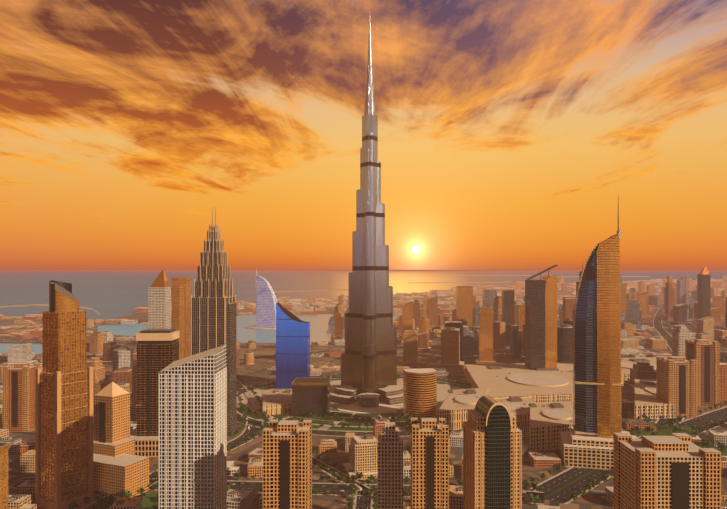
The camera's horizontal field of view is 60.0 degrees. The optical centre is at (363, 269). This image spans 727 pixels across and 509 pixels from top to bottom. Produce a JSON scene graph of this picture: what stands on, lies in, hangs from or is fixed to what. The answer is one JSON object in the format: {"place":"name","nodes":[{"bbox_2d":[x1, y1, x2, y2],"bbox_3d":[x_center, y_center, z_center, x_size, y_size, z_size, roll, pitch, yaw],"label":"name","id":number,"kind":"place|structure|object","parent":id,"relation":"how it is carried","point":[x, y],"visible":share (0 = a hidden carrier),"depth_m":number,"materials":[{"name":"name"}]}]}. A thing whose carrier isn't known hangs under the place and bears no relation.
{"place":"outdoors","nodes":[
{"label":"outdoors","id":0,"kind":"place"},
{"bbox_2d":[0,344,41,353],"bbox_3d":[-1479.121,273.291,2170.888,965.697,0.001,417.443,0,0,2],"label":"lagoon water","id":1,"kind":"structure","parent":0,"point":[36,348],"depth_m":2187.32,"materials":[{"name":"teal liquid"}]},
{"bbox_2d":[3,363,39,431],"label":"tower","id":2,"kind":"structure","parent":0,"point":[18,397],"depth_m":1065.59,"materials":[{"name":"concrete"}]},
{"bbox_2d":[98,314,331,342],"bbox_3d":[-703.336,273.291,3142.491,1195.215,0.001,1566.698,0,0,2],"label":"lagoon water","id":3,"kind":"structure","parent":0,"point":[318,326],"depth_m":2883.87,"materials":[{"name":"teal liquid"}]},
{"bbox_2d":[0,271,726,320],"bbox_3d":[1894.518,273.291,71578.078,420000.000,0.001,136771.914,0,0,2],"label":"sea water","id":4,"kind":"structure","parent":0,"point":[106,295],"depth_m":13586.49,"materials":[{"name":"grey liquid"}]},
{"bbox_2d":[0,304,99,314],"bbox_3d":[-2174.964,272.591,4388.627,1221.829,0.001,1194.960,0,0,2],"label":"breakwater","id":5,"kind":"object","parent":4,"relation":"on","point":[45,305],"visible":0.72,"depth_m":4680.93,"materials":[{"name":"beige stone"}]},
{"bbox_2d":[274,289,347,292],"bbox_3d":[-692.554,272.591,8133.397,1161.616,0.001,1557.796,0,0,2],"label":"breakwater","id":6,"kind":"object","parent":4,"relation":"on","point":[311,290],"visible":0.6,"depth_m":8305.28,"materials":[{"name":"beige stone"}]},
{"bbox_2d":[426,282,503,282],"bbox_3d":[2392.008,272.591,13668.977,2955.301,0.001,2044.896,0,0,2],"label":"breakwater","id":7,"kind":"object","parent":4,"relation":"on","point":[464,282],"visible":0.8,"depth_m":13551.69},
{"bbox_2d":[0,281,726,508],"bbox_3d":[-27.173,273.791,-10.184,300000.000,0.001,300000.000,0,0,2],"label":"ground","id":8,"kind":"structure","parent":0,"point":[257,372],"depth_m":1100.31,"materials":[{"name":"beige sand"}]},
{"bbox_2d":[0,442,10,508],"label":"building","id":9,"kind":"structure","parent":8,"relation":"on","point":[4,447],"depth_m":464.97,"materials":[{"name":"beige concrete"}]},
{"bbox_2d":[2,414,93,454],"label":"cluster","id":10,"kind":"object","parent":8,"relation":"on","point":[27,445],"visible":0.1,"depth_m":896.90,"materials":[{"name":"stone"}]},
{"bbox_2d":[35,280,92,508],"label":"skyscraper","id":11,"kind":"structure","parent":8,"relation":"on","point":[63,427],"depth_m":720.09,"materials":[{"name":"stone"}]},
{"bbox_2d":[93,382,148,497],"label":"high-rise building","id":12,"kind":"structure","parent":8,"relation":"on","point":[119,466],"depth_m":792.11,"materials":[{"name":"concrete"}]},
{"bbox_2d":[1,331,255,364],"bbox_3d":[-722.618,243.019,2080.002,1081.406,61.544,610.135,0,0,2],"label":"cluster","id":13,"kind":"object","parent":8,"relation":"on","point":[21,353],"visible":0.33,"depth_m":1810.41,"materials":[{"name":"concrete"}]},
{"bbox_2d":[0,339,263,508],"bbox_3d":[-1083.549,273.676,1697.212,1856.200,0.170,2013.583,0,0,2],"label":"avenue road","id":14,"kind":"structure","parent":8,"relation":"on","point":[246,433],"depth_m":1046.51,"materials":[{"name":"grey asphalt"}]},
{"bbox_2d":[112,493,157,508],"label":"lawn patch","id":15,"kind":"object","parent":8,"relation":"on","point":[149,500],"visible":0.02,"depth_m":746.71,"materials":[{"name":"green plant"}]},
{"bbox_2d":[130,329,178,456],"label":"dark tower","id":16,"kind":"structure","parent":8,"relation":"on","point":[157,350],"depth_m":937.90,"materials":[{"name":"brown glass"}]},
{"bbox_2d":[148,269,170,328],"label":"skyscraper","id":17,"kind":"structure","parent":8,"relation":"on","point":[159,302],"depth_m":1368.25,"materials":[{"name":"white concrete"}]},
{"bbox_2d":[86,331,253,412],"bbox_3d":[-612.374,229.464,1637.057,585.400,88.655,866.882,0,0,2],"label":"buildings","id":18,"kind":"structure","parent":8,"relation":"on","point":[120,359],"depth_m":1507.57,"materials":[{"name":"concrete"}]},
{"bbox_2d":[171,277,190,359],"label":"slim tower","id":19,"kind":"structure","parent":8,"relation":"on","point":[181,305],"depth_m":1433.93,"materials":[{"name":"brown concrete"}]},
{"bbox_2d":[158,344,226,508],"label":"skyscraper","id":20,"kind":"structure","parent":8,"relation":"on","point":[192,431],"depth_m":599.64,"materials":[{"name":"white concrete"}]},
{"bbox_2d":[191,207,235,435],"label":"art deco tower","id":21,"kind":"structure","parent":8,"relation":"on","point":[213,312],"depth_m":1036.35,"materials":[{"name":"concrete"}]},
{"bbox_2d":[244,273,276,328],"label":"sail-shaped tower","id":22,"kind":"structure","parent":8,"relation":"on","point":[266,300],"depth_m":2965.03,"materials":[{"name":"white glass"}]},
{"bbox_2d":[13,477,543,504],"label":"boulevard road","id":23,"kind":"structure","parent":8,"relation":"on","point":[256,486],"depth_m":788.18,"materials":[{"name":"grey asphalt"}]},
{"bbox_2d":[263,419,311,508],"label":"sandstone tower","id":24,"kind":"structure","parent":8,"relation":"on","point":[287,464],"depth_m":550.42,"materials":[{"name":"stone"}]},
{"bbox_2d":[276,302,309,388],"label":"skyscraper","id":25,"kind":"structure","parent":8,"relation":"on","point":[292,347],"depth_m":1451.68,"materials":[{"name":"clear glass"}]},
{"bbox_2d":[0,346,621,385],"bbox_3d":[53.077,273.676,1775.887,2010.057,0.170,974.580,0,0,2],"label":"highway","id":26,"kind":"structure","parent":8,"relation":"on","point":[258,357],"depth_m":2084.45,"materials":[{"name":"grey asphalt"}]},
{"bbox_2d":[292,378,330,416],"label":"building","id":27,"kind":"structure","parent":8,"relation":"on","point":[311,395],"depth_m":1172.05,"materials":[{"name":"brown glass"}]},
{"bbox_2d":[326,294,347,338],"bbox_3d":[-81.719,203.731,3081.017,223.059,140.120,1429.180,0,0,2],"label":"buildings","id":28,"kind":"structure","parent":8,"relation":"on","point":[336,323],"depth_m":2709.65,"materials":[{"name":"concrete"}]},
{"bbox_2d":[312,456,369,490],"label":"crossroad","id":29,"kind":"structure","parent":8,"relation":"on","point":[319,462],"depth_m":850.03,"materials":[{"name":"asphalt"}]},
{"bbox_2d":[236,376,469,436],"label":"ring boulevard road","id":30,"kind":"structure","parent":8,"relation":"on","point":[239,418],"depth_m":1072.72,"materials":[{"name":"grey asphalt"}]},
{"bbox_2d":[236,378,471,431],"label":"plaza park","id":31,"kind":"structure","parent":8,"relation":"on","point":[354,410],"depth_m":1207.40,"materials":[{"name":"beige concrete"}]},
{"bbox_2d":[319,418,389,479],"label":"buildings","id":32,"kind":"structure","parent":8,"relation":"on","point":[363,454],"depth_m":839.15,"materials":[{"name":"concrete"}]},
{"bbox_2d":[3,340,711,505],"bbox_3d":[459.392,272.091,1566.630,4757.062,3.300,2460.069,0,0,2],"label":"vehicles","id":33,"kind":"object","parent":8,"relation":"on","point":[360,488],"visible":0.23,"depth_m":826.34,"materials":[{"name":"multicoloured metal"}]},
{"bbox_2d":[0,319,725,416],"bbox_3d":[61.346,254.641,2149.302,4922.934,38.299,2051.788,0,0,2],"label":"buildings","id":34,"kind":"structure","parent":8,"relation":"on","point":[321,365],"depth_m":2011.82,"materials":[{"name":"concrete"}]},
{"bbox_2d":[0,419,726,508],"bbox_3d":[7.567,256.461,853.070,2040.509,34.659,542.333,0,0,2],"label":"buildings","id":35,"kind":"structure","parent":8,"relation":"on","point":[23,497],"depth_m":836.59,"materials":[{"name":"concrete"}]},
{"bbox_2d":[0,285,726,323],"bbox_3d":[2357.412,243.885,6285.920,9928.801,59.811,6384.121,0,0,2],"label":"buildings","id":36,"kind":"structure","parent":8,"relation":"on","point":[300,306],"depth_m":4899.42,"materials":[{"name":"concrete"}]},
{"bbox_2d":[353,491,373,508],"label":"spur road","id":37,"kind":"structure","parent":8,"relation":"on","point":[366,502],"depth_m":740.75,"materials":[{"name":"grey asphalt"}]},
{"bbox_2d":[330,17,402,407],"bbox_3d":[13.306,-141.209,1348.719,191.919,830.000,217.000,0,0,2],"label":"skyscraper","id":38,"kind":"structure","parent":8,"relation":"on","point":[369,368],"depth_m":1355.95,"materials":[{"name":"metal"}]},
{"bbox_2d":[15,349,726,508],"bbox_3d":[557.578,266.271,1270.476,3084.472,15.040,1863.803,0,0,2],"label":"trees","id":39,"kind":"object","parent":8,"relation":"on","point":[111,498],"visible":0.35,"depth_m":947.44,"materials":[{"name":"green plant"}]},
{"bbox_2d":[403,368,436,420],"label":"round building","id":40,"kind":"structure","parent":8,"relation":"on","point":[420,393],"depth_m":1147.59,"materials":[{"name":"beige concrete"}]},
{"bbox_2d":[411,418,448,508],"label":"sandstone tower","id":41,"kind":"structure","parent":8,"relation":"on","point":[429,463],"depth_m":563.46,"materials":[{"name":"stone"}]},
{"bbox_2d":[456,286,472,330],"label":"building","id":42,"kind":"structure","parent":8,"relation":"on","point":[464,302],"depth_m":2533.39,"materials":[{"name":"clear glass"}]},
{"bbox_2d":[262,357,674,451],"bbox_3d":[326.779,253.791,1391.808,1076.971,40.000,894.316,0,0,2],"label":"shopping mall","id":43,"kind":"structure","parent":8,"relation":"on","point":[540,400],"depth_m":1225.38,"materials":[{"name":"concrete"}]},
{"bbox_2d":[397,295,575,369],"bbox_3d":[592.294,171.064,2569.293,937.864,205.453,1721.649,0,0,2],"label":"high-rise buildings","id":44,"kind":"structure","parent":8,"relation":"on","point":[426,315],"depth_m":1932.90,"materials":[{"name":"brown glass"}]},
{"bbox_2d":[482,289,496,307],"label":"building","id":45,"kind":"structure","parent":8,"relation":"on","point":[489,295],"depth_m":2912.06,"materials":[{"name":"grey concrete"}]},
{"bbox_2d":[463,396,521,508],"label":"arched-top skyscraper","id":46,"kind":"structure","parent":8,"relation":"on","point":[492,455],"depth_m":561.22,"materials":[{"name":"concrete"}]},
{"bbox_2d":[502,289,514,344],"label":"skyscraper","id":47,"kind":"structure","parent":8,"relation":"on","point":[507,298],"depth_m":2288.91,"materials":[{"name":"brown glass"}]},
{"bbox_2d":[512,300,524,324],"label":"building","id":48,"kind":"structure","parent":8,"relation":"on","point":[514,311],"depth_m":2066.24,"materials":[{"name":"brown concrete"}]},
{"bbox_2d":[525,265,557,369],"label":"skyscraper","id":49,"kind":"structure","parent":8,"relation":"on","point":[540,323],"depth_m":1549.14,"materials":[{"name":"brown concrete"}]},
{"bbox_2d":[563,298,573,319],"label":"tower","id":50,"kind":"structure","parent":8,"relation":"on","point":[568,303],"depth_m":2247.53,"materials":[{"name":"brown concrete"}]},
{"bbox_2d":[572,263,582,361],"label":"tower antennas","id":51,"kind":"object","parent":8,"relation":"on","point":[577,283],"visible":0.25,"depth_m":1670.28,"materials":[{"name":"metal"}]},
{"bbox_2d":[560,204,636,469],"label":"skyscraper","id":52,"kind":"structure","parent":8,"relation":"on","point":[586,441],"depth_m":895.98,"materials":[{"name":"gold glass"}]},
{"bbox_2d":[515,275,726,294],"bbox_3d":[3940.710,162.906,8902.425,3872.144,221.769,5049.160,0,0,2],"label":"cluster","id":53,"kind":"object","parent":8,"relation":"on","point":[642,286],"visible":0.23,"depth_m":7828.49,"materials":[{"name":"brown concrete"}]},
{"bbox_2d":[523,406,726,503],"bbox_3d":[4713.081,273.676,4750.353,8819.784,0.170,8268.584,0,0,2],"label":"highway road","id":54,"kind":"structure","parent":8,"relation":"on","point":[562,486],"depth_m":825.96,"materials":[{"name":"grey asphalt"}]},
{"bbox_2d":[622,423,701,435],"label":"lawn patch","id":55,"kind":"object","parent":8,"relation":"on","point":[665,432],"visible":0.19,"depth_m":1065.42,"materials":[{"name":"green plant"}]},
{"bbox_2d":[613,433,720,508],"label":"tower block","id":56,"kind":"structure","parent":8,"relation":"on","point":[678,471],"depth_m":531.49,"materials":[{"name":"concrete"}]},
{"bbox_2d":[653,303,683,423],"bbox_3d":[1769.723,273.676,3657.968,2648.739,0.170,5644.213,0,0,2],"label":"cross road","id":57,"kind":"structure","parent":8,"relation":"on","point":[659,328],"depth_m":2793.55,"materials":[{"name":"grey asphalt"}]},
{"bbox_2d":[620,275,726,331],"bbox_3d":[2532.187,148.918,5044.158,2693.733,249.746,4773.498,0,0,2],"label":"distant skyscrapers","id":58,"kind":"structure","parent":8,"relation":"on","point":[634,309],"depth_m":3376.07,"materials":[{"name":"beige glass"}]},
{"bbox_2d":[621,288,726,349],"bbox_3d":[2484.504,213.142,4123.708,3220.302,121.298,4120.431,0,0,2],"label":"cluster","id":59,"kind":"object","parent":8,"relation":"on","point":[706,330],"visible":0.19,"depth_m":2304.23,"materials":[{"name":"concrete"}]},
{"bbox_2d":[624,351,726,389],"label":"cluster","id":60,"kind":"object","parent":8,"relation":"on","point":[643,370],"visible":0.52,"depth_m":1443.47,"materials":[{"name":"concrete"}]},
{"bbox_2d":[656,356,696,417],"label":"tower","id":61,"kind":"structure","parent":8,"relation":"on","point":[676,380],"depth_m":1162.75,"materials":[{"name":"concrete"}]},
{"bbox_2d":[672,326,692,356],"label":"white tower","id":62,"kind":"structure","parent":8,"relation":"on","point":[680,334],"depth_m":1380.75,"materials":[{"name":"white concrete"}]},
{"bbox_2d":[685,339,718,405],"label":"tower","id":63,"kind":"structure","parent":8,"relation":"on","point":[704,353],"depth_m":1264.73,"materials":[{"name":"concrete"}]},
{"bbox_2d":[697,265,709,318],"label":"tower","id":64,"kind":"structure","parent":8,"relation":"on","point":[703,293],"depth_m":2975.58,"materials":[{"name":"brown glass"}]},
{"bbox_2d":[702,438,726,455],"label":"lawn patch","id":65,"kind":"object","parent":8,"relation":"on","point":[716,448],"visible":0.02,"depth_m":969.47,"materials":[{"name":"green plant"}]},
{"bbox_2d":[719,363,726,402],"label":"tower","id":66,"kind":"structure","parent":8,"relation":"on","point":[722,382],"depth_m":1293.00,"materials":[{"name":"concrete"}]},
{"bbox_2d":[0,0,726,270],"label":"sky","id":67,"kind":"structure","parent":0,"point":[513,134],"materials":[{"name":"orange"}]},
{"bbox_2d":[378,422,402,508],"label":"tower","id":68,"kind":"structure","parent":0,"point":[390,467],"depth_m":600.68,"materials":[{"name":"beige concrete"}]},
{"bbox_2d":[444,321,462,360],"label":"dark tower","id":69,"kind":"structure","parent":0,"point":[457,324],"depth_m":1829.71,"materials":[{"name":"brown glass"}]},
{"bbox_2d":[477,330,478,358],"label":"dark tower","id":70,"kind":"structure","parent":0,"point":[477,344],"depth_m":1880.96,"materials":[{"name":"brown glass"}]},
{"bbox_2d":[454,275,530,275],"bbox_3d":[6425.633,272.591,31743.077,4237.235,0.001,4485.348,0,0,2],"label":"island","id":71,"kind":"structure","parent":0,"point":[476,275],"depth_m":30298.84,"materials":[{"name":"beige sand"}]},
{"bbox_2d":[460,438,528,454],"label":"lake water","id":72,"kind":"structure","parent":0,"point":[525,446],"depth_m":969.36,"materials":[{"name":"teal liquid"}]},
{"bbox_2d":[476,279,721,287],"bbox_3d":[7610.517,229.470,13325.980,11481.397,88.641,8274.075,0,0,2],"label":"land","id":73,"kind":"structure","parent":0,"point":[650,281],"depth_m":11081.93,"materials":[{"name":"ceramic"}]},
{"bbox_2d":[571,276,649,276],"bbox_3d":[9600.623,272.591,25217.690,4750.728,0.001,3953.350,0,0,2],"label":"island","id":74,"kind":"structure","parent":0,"point":[622,276],"depth_m":25752.42,"materials":[{"name":"beige sand"}]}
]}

